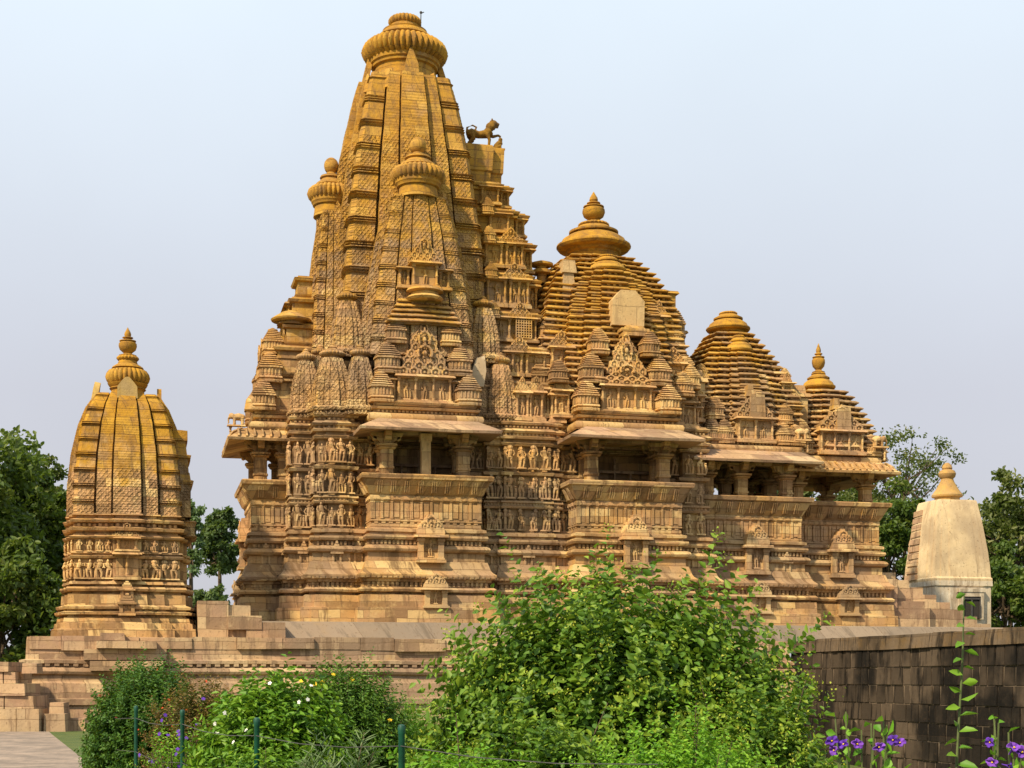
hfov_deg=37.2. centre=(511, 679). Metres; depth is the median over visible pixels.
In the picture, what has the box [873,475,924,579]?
broadleaf tree
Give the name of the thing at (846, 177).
sky
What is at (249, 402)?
crouching statue
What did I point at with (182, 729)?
fence post
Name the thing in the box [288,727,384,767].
narrow leaf plant
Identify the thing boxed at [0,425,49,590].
broadleaf tree
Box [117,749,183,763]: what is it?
fence wire
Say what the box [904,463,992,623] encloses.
plastered shrine
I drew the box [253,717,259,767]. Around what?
fence post
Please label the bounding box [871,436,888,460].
elephant statue
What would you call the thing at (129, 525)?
corner shrine
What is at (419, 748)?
fence wire
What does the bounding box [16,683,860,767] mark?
ground
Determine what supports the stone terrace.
on the ground
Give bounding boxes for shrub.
[386,523,834,767]
[661,637,845,767]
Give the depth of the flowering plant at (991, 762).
6.83 m
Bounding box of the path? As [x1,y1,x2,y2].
[0,732,83,767]
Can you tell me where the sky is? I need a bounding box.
[0,0,1023,655]
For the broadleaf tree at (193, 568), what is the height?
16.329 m
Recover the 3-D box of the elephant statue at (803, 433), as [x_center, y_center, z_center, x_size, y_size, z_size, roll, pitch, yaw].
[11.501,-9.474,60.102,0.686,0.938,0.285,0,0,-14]
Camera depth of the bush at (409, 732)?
23.26 m
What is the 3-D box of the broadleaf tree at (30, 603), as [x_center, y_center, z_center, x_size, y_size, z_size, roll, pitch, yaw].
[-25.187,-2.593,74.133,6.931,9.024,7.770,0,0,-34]
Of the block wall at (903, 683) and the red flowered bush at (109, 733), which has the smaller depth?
the red flowered bush at (109, 733)
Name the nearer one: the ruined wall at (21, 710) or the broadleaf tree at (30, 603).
the ruined wall at (21, 710)
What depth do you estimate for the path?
33.13 m
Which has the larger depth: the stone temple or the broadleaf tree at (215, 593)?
the broadleaf tree at (215, 593)
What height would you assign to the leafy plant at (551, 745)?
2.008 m
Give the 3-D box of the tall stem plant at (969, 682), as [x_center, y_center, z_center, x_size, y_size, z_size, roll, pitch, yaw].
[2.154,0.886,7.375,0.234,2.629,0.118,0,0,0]
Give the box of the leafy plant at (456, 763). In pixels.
[382,711,538,767]
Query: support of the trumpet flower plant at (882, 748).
on the ground
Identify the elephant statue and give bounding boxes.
[227,413,245,433]
[794,428,811,452]
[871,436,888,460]
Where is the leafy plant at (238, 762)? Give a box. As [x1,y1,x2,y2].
[199,733,326,767]
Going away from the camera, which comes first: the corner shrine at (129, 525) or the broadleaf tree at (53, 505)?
the corner shrine at (129, 525)
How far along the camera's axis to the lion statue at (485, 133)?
60.49 m
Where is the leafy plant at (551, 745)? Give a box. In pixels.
[450,652,631,767]
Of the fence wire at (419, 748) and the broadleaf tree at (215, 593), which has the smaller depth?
the fence wire at (419, 748)
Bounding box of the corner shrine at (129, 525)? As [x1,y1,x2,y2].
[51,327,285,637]
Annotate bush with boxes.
[74,647,204,767]
[138,663,236,767]
[179,652,362,767]
[285,647,420,767]
[388,692,450,765]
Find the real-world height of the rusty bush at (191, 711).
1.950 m
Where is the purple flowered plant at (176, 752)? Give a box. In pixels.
[128,697,207,767]
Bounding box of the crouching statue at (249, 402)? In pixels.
[244,386,262,412]
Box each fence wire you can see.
[117,718,657,764]
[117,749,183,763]
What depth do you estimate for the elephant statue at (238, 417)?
56.54 m
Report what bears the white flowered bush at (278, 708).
on the ground
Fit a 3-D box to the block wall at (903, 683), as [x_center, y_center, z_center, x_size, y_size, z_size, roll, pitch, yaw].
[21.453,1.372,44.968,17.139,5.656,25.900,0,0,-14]
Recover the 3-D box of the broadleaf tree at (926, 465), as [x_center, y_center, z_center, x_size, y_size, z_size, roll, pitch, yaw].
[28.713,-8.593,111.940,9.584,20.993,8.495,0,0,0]
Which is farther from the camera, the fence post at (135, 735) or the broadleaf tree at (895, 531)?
the broadleaf tree at (895, 531)
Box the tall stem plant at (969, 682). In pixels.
[944,592,978,767]
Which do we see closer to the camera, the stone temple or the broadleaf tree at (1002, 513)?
the stone temple
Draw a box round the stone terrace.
[20,621,1008,726]
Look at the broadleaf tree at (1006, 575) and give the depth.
94.72 m
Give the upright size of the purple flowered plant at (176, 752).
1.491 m
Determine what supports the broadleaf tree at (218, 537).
on the ground
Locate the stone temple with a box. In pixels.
[221,11,990,626]
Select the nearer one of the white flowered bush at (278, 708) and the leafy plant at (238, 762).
the leafy plant at (238, 762)
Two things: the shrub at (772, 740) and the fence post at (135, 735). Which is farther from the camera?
the fence post at (135, 735)
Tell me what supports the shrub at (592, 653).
on the ground
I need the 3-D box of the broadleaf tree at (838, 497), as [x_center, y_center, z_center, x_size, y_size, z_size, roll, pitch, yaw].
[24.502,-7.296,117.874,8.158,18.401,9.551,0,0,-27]
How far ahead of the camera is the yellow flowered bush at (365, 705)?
22.13 m
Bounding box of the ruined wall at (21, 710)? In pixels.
[0,662,88,731]
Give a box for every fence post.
[134,706,137,767]
[180,710,184,767]
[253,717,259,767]
[398,724,405,767]
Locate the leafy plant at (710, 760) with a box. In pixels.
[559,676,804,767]
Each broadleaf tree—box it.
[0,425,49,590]
[0,532,63,683]
[1,468,68,588]
[35,453,67,542]
[187,498,206,589]
[189,583,229,607]
[193,505,240,584]
[803,489,881,501]
[834,424,967,576]
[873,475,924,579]
[967,465,1023,626]
[989,539,1023,626]
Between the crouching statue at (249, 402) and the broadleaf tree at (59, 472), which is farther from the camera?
the broadleaf tree at (59, 472)
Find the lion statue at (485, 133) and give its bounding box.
[466,119,504,149]
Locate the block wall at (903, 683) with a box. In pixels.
[791,627,1023,767]
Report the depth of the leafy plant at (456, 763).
12.94 m
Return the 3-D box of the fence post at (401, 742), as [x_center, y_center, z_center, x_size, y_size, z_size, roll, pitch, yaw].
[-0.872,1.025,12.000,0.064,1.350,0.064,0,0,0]
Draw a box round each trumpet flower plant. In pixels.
[825,712,910,767]
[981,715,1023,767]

